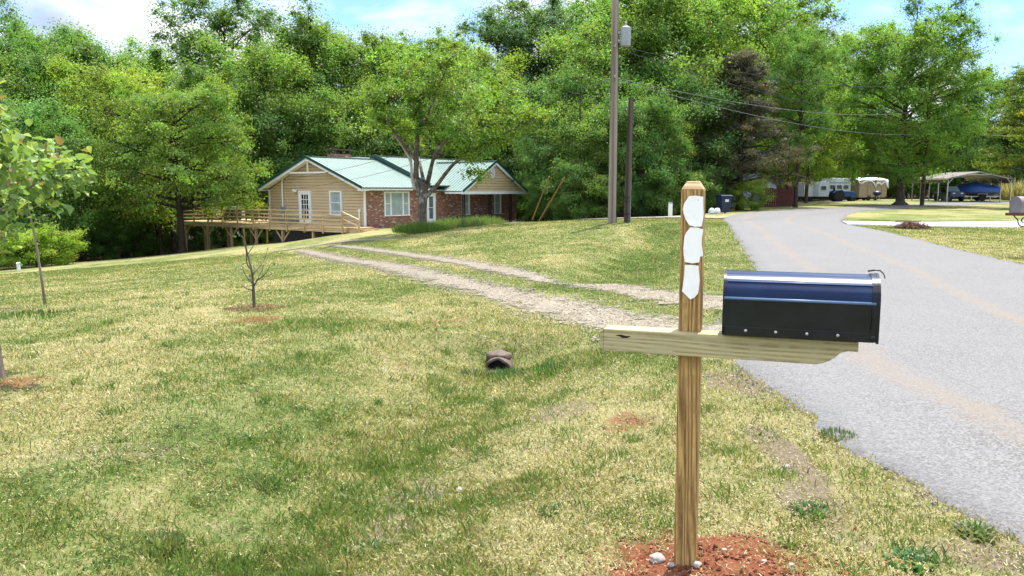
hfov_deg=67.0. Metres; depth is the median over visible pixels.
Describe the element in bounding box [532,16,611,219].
guy wire
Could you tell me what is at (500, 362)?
culvert pipe
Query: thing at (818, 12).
hardwood tree
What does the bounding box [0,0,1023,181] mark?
sky
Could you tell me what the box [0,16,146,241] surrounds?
hardwood tree
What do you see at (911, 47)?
oak tree
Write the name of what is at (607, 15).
hardwood tree
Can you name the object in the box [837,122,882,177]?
broadleaf tree
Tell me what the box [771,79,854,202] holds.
hardwood tree
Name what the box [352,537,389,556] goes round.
weed
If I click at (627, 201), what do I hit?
stub pole
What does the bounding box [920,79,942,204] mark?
utility pole
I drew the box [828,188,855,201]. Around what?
blue tractor
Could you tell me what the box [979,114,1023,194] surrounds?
broadleaf tree
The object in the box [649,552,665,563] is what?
stone
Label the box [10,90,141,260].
broadleaf tree
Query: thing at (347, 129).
broadleaf tree
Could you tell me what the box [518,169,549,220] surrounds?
understory shrub
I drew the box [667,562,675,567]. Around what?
stone
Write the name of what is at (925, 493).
road edge grit
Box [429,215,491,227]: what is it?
tall grass
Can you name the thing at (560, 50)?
hardwood tree
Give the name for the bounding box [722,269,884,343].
mailbox
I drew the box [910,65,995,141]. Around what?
hardwood tree
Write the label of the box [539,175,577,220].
understory shrub
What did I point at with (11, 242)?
leafy bush
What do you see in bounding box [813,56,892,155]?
hardwood tree
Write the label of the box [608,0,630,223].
utility pole
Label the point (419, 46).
hardwood tree
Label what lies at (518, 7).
hardwood tree
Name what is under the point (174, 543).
weed
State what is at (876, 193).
charcoal grill
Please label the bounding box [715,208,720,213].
trash bag
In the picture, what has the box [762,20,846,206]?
hardwood tree
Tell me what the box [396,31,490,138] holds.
hardwood tree
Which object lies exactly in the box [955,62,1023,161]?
hardwood tree
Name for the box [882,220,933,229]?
brush pile
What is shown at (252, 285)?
twiggy sapling
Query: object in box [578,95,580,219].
slender tree
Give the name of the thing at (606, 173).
broadleaf tree
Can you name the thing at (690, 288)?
paper patch
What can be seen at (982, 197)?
boat trailer
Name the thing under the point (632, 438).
weed
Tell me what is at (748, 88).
power line
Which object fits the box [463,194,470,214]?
window frame
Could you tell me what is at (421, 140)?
broadleaf tree
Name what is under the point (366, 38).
hardwood tree
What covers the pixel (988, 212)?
ground
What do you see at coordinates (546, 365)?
weed
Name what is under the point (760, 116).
power line
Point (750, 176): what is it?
pale shed
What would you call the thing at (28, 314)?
weed
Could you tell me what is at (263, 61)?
hardwood tree
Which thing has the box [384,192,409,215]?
window frame
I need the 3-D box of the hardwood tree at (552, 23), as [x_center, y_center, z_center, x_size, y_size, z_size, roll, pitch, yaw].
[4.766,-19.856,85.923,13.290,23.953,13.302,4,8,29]
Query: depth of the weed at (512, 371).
7.45 m
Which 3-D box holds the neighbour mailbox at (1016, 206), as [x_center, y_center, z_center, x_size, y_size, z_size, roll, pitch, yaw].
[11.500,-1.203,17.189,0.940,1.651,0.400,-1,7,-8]
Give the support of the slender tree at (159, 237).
on the ground at (988, 212)
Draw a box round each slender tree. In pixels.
[77,143,86,260]
[157,197,161,254]
[167,160,176,253]
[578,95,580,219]
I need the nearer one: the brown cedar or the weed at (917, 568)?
the weed at (917, 568)
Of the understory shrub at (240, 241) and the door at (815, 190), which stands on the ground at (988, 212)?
the understory shrub at (240, 241)
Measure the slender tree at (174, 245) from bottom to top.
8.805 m
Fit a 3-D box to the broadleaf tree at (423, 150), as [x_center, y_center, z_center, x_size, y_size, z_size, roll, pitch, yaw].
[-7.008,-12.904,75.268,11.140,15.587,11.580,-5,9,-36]
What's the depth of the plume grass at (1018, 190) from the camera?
96.64 m
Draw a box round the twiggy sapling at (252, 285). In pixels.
[232,226,274,306]
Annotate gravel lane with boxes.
[533,216,723,221]
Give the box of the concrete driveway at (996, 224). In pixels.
[843,221,1023,227]
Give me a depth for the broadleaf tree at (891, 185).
107.03 m
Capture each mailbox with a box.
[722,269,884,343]
[1005,196,1023,226]
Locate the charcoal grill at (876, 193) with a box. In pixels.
[873,191,880,200]
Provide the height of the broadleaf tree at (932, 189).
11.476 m
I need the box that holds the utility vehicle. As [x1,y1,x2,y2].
[933,185,964,200]
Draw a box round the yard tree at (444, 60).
[320,22,563,226]
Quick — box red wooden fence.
[760,187,793,206]
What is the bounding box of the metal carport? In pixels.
[911,171,1012,202]
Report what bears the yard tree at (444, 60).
on the ground at (988, 212)
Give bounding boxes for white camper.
[798,178,850,200]
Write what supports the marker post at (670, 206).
on the ground at (988, 212)
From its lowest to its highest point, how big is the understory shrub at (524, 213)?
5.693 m
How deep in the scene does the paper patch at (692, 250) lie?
2.88 m
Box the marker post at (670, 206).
[668,202,672,215]
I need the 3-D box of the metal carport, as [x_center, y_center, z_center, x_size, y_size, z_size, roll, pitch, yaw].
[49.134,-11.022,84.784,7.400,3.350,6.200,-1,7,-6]
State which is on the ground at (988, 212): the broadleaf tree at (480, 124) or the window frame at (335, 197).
the broadleaf tree at (480, 124)
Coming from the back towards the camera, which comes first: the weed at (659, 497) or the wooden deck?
the wooden deck
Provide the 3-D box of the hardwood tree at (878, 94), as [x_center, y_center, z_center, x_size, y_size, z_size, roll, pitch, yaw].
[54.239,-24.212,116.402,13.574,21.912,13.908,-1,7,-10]
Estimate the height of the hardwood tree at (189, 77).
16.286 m
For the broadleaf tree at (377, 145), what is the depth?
72.53 m
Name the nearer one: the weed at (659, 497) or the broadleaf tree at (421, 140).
the weed at (659, 497)
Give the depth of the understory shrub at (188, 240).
71.58 m
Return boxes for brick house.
[258,149,527,241]
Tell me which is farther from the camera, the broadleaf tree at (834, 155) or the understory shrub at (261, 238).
the broadleaf tree at (834, 155)
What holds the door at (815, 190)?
in the white camper
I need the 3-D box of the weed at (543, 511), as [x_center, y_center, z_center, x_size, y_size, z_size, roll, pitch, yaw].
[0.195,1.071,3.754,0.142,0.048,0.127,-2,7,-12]
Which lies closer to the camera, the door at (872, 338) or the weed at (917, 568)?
the door at (872, 338)
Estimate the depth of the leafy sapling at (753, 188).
57.31 m
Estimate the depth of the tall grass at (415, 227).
39.71 m
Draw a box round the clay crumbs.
[540,508,952,575]
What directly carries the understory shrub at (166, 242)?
on the ground at (988, 212)
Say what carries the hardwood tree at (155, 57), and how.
on the ground at (988, 212)
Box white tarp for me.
[850,177,888,187]
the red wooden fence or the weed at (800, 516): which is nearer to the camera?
the weed at (800, 516)
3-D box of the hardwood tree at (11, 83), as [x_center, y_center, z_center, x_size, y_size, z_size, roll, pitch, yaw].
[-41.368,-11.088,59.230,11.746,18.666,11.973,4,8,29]
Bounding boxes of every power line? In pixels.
[615,79,912,134]
[618,45,919,86]
[618,78,917,114]
[619,49,914,109]
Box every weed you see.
[0,308,73,320]
[127,526,184,556]
[284,556,334,575]
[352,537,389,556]
[459,368,484,377]
[486,366,525,382]
[532,359,575,377]
[538,502,565,516]
[622,434,642,443]
[641,490,670,505]
[777,535,799,548]
[785,499,831,521]
[817,425,858,441]
[882,546,940,575]
[946,519,1001,543]
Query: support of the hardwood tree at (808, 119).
on the ground at (988, 212)
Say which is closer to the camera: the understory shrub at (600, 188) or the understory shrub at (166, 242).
the understory shrub at (600, 188)
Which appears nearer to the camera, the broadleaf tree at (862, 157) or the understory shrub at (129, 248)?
the understory shrub at (129, 248)
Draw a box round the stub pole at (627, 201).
[623,97,633,222]
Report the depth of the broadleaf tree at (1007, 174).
109.17 m
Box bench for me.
[278,217,297,223]
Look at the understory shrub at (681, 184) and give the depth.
53.67 m
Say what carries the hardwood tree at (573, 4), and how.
on the ground at (988, 212)
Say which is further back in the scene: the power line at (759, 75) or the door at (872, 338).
the power line at (759, 75)
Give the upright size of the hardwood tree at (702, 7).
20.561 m
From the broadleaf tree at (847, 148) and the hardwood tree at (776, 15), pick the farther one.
the broadleaf tree at (847, 148)
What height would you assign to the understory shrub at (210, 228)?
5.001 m
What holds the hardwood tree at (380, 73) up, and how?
on the ground at (988, 212)
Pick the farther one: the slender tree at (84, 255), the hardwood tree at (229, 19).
the hardwood tree at (229, 19)
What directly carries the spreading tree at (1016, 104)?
on the ground at (988, 212)
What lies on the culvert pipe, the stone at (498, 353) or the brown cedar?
the stone at (498, 353)
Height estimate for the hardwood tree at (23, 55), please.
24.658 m
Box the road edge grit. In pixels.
[704,269,1023,568]
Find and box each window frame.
[329,191,342,214]
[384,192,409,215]
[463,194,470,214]
[494,194,501,213]
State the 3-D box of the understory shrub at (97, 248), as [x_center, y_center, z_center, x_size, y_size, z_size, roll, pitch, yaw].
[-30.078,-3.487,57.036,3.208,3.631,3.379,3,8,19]
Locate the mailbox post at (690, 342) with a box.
[600,181,858,565]
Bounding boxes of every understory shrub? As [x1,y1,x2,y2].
[85,216,129,259]
[86,204,116,256]
[116,199,187,244]
[118,218,157,258]
[130,210,194,255]
[151,207,197,249]
[186,209,233,251]
[196,203,224,241]
[214,205,256,245]
[240,197,273,242]
[513,175,544,220]
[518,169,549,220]
[535,151,603,220]
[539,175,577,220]
[575,167,637,218]
[604,163,654,216]
[634,166,682,216]
[659,167,712,214]
[685,163,721,211]
[705,159,743,208]
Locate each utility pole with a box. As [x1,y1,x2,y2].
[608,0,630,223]
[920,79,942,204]
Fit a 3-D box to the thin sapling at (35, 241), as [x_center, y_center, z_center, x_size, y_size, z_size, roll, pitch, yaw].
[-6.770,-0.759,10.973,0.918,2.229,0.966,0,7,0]
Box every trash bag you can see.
[708,208,714,213]
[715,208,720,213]
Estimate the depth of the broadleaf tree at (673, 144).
53.17 m
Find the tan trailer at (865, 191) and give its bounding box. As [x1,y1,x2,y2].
[850,180,886,200]
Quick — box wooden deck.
[183,206,379,251]
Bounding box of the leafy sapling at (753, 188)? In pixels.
[726,173,775,210]
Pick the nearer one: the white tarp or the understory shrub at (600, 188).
the understory shrub at (600, 188)
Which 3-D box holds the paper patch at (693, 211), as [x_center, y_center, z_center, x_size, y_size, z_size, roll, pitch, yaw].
[0.671,-0.284,2.864,0.076,0.114,0.004,2,8,18]
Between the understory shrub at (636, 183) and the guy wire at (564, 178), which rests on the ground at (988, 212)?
the understory shrub at (636, 183)
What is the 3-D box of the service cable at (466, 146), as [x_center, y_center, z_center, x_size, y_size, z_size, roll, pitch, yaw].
[-6.106,-7.329,42.202,0.018,3.867,31.158,-6,9,-39]
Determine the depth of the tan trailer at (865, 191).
91.20 m
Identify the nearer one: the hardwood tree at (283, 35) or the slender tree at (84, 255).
the slender tree at (84, 255)
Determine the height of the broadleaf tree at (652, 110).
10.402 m
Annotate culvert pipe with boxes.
[485,357,512,368]
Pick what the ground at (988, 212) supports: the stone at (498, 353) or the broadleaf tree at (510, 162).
the broadleaf tree at (510, 162)
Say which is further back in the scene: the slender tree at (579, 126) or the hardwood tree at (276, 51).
the hardwood tree at (276, 51)
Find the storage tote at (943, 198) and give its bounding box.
[940,196,949,200]
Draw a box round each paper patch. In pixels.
[682,265,699,298]
[683,196,703,226]
[683,227,702,262]
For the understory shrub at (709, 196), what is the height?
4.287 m
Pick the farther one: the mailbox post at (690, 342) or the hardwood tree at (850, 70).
the hardwood tree at (850, 70)
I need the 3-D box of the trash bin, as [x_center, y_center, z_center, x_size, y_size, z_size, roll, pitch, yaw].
[14.265,-5.663,52.235,0.840,1.250,1.009,-2,7,-15]
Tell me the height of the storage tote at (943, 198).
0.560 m
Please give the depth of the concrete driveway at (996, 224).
34.61 m
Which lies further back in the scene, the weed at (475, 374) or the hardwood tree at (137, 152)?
the hardwood tree at (137, 152)
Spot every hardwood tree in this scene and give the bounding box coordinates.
[0,0,119,117]
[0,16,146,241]
[0,23,72,202]
[0,42,52,196]
[2,18,41,231]
[25,51,183,257]
[95,83,193,240]
[108,27,206,231]
[136,0,288,161]
[146,55,263,248]
[183,28,344,240]
[231,0,388,163]
[235,14,321,171]
[281,9,417,155]
[334,24,429,153]
[379,19,459,108]
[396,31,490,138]
[398,36,475,108]
[419,41,539,159]
[429,1,545,87]
[471,0,589,126]
[502,5,599,128]
[525,4,664,163]
[534,3,595,82]
[559,0,719,158]
[562,0,675,103]
[590,0,777,168]
[656,0,809,207]
[667,0,854,177]
[749,6,861,201]
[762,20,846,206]
[768,53,816,187]
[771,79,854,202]
[811,19,871,199]
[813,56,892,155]
[853,62,915,153]
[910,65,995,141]
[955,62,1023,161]
[1001,65,1023,145]
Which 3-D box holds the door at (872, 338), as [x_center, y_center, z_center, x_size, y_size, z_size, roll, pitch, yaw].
[1.289,0.057,2.747,0.058,0.248,0.226,2,8,18]
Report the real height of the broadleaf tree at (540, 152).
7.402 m
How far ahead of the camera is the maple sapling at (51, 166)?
6.04 m
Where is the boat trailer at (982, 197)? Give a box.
[964,194,998,200]
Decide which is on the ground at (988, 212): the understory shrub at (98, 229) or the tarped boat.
the understory shrub at (98, 229)
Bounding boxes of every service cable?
[283,89,609,189]
[286,78,610,179]
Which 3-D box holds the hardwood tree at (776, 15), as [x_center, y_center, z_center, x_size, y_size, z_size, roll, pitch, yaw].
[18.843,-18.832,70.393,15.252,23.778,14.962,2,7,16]
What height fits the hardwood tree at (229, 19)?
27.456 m
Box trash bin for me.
[715,195,732,212]
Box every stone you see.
[486,350,511,359]
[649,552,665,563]
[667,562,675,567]
[692,561,701,567]
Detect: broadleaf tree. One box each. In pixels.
[0,75,106,266]
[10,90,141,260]
[227,85,339,232]
[277,75,401,159]
[329,97,424,188]
[379,102,454,188]
[383,72,489,161]
[448,78,538,220]
[474,59,566,216]
[508,129,576,219]
[509,52,629,218]
[542,90,642,219]
[581,74,695,216]
[588,143,636,216]
[632,115,698,215]
[636,52,749,207]
[743,115,794,191]
[773,103,842,200]
[806,104,865,199]
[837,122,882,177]
[859,121,913,198]
[878,106,939,197]
[905,128,967,198]
[928,110,1005,198]
[944,137,984,197]
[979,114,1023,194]
[979,134,1017,197]
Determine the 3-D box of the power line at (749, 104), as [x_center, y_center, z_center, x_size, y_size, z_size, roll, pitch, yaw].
[20.987,-12.179,50.121,0.022,3.018,53.182,6,9,39]
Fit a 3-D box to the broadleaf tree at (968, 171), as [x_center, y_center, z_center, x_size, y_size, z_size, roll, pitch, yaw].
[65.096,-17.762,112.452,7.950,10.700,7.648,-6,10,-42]
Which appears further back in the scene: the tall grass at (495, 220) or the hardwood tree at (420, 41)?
the hardwood tree at (420, 41)
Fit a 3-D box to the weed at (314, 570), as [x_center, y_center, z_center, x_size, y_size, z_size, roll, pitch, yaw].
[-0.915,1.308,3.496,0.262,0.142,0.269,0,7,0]
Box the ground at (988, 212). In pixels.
[0,190,1023,575]
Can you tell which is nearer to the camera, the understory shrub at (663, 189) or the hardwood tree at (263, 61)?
the understory shrub at (663, 189)
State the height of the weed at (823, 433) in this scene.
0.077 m
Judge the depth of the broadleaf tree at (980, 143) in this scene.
100.94 m
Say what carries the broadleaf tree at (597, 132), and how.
on the ground at (988, 212)
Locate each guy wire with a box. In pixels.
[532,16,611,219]
[539,100,609,221]
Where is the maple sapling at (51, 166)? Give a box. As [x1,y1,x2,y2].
[0,80,97,379]
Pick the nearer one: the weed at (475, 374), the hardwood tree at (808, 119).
the weed at (475, 374)
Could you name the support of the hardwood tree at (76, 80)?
on the ground at (988, 212)
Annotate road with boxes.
[723,201,1023,544]
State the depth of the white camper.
92.15 m
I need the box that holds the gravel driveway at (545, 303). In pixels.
[272,237,722,354]
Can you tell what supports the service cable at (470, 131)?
attached to the brick house
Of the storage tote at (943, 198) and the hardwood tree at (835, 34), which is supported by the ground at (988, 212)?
the hardwood tree at (835, 34)
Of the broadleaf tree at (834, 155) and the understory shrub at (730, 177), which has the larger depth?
the broadleaf tree at (834, 155)
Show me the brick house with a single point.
(368, 201)
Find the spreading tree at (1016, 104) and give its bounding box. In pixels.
[969,63,1023,179]
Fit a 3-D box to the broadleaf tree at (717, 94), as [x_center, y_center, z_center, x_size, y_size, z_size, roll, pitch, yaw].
[13.339,-11.595,58.964,9.946,12.488,9.302,-5,8,-32]
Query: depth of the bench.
53.43 m
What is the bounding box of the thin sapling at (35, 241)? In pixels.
[0,170,63,304]
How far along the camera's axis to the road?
6.59 m
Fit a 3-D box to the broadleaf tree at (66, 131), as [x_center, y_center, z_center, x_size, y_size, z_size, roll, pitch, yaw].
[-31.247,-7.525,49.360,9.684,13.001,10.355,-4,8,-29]
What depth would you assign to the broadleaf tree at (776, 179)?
89.20 m
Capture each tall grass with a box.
[390,219,452,233]
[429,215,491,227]
[465,214,505,224]
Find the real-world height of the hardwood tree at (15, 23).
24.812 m
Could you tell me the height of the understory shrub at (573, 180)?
5.244 m
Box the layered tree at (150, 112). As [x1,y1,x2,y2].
[58,69,279,252]
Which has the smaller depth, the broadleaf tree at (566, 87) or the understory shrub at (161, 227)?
the broadleaf tree at (566, 87)
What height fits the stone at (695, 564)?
0.026 m
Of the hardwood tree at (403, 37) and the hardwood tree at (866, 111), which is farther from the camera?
the hardwood tree at (866, 111)
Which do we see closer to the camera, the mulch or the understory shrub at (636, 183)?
the mulch
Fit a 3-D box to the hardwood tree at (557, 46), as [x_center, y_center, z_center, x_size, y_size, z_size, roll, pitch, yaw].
[6.790,-13.890,62.724,13.035,16.849,12.685,-6,10,-42]
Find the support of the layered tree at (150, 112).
on the ground at (988, 212)
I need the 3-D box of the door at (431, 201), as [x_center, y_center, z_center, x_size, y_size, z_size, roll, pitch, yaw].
[-5.713,-5.614,54.651,0.160,1.990,0.680,5,9,37]
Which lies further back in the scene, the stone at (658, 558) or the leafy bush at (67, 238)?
the leafy bush at (67, 238)
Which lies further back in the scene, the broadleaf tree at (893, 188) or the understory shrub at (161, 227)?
the broadleaf tree at (893, 188)
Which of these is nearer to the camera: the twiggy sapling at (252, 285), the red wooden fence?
the twiggy sapling at (252, 285)
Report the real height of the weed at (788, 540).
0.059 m
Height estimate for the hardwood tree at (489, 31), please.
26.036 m
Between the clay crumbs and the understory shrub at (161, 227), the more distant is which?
the understory shrub at (161, 227)
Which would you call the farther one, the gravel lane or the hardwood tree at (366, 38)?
the hardwood tree at (366, 38)
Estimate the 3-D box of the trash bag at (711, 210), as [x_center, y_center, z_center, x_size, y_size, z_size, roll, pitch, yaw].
[13.184,-5.050,51.062,0.404,0.497,0.405,-2,7,-13]
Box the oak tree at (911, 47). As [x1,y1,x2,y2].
[818,0,1010,204]
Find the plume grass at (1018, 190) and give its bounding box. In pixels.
[998,176,1023,199]
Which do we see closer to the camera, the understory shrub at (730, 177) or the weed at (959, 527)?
the weed at (959, 527)
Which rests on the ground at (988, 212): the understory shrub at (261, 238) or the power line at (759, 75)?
the understory shrub at (261, 238)
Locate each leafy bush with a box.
[0,221,60,268]
[18,224,89,266]
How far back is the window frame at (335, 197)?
51.29 m
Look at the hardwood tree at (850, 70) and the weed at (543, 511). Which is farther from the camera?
the hardwood tree at (850, 70)
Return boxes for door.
[299,192,309,222]
[428,194,434,222]
[813,184,818,195]
[868,269,884,343]
[1009,196,1021,212]
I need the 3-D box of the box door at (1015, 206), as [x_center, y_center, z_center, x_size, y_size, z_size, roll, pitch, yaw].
[11.106,-1.837,17.053,0.013,0.360,0.350,-1,7,-8]
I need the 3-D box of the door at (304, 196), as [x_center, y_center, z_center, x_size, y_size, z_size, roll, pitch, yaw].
[-14.225,-5.518,53.212,1.080,2.100,0.160,5,9,37]
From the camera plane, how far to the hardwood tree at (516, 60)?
76.74 m
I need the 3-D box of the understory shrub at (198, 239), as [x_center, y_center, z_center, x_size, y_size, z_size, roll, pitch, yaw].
[-25.204,-4.761,63.961,3.706,4.195,3.904,1,7,11]
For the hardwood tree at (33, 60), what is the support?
on the ground at (988, 212)
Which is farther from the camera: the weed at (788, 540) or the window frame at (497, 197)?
the window frame at (497, 197)
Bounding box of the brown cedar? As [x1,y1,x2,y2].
[682,48,825,209]
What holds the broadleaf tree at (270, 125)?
on the ground at (988, 212)
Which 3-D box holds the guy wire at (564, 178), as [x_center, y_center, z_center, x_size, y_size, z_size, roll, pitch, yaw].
[2.691,-5.505,37.153,0.060,5.607,13.128,-1,7,-10]
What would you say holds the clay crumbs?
on the ground at (988, 212)
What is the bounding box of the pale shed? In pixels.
[722,174,779,206]
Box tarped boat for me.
[958,181,999,195]
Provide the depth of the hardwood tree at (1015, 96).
109.38 m

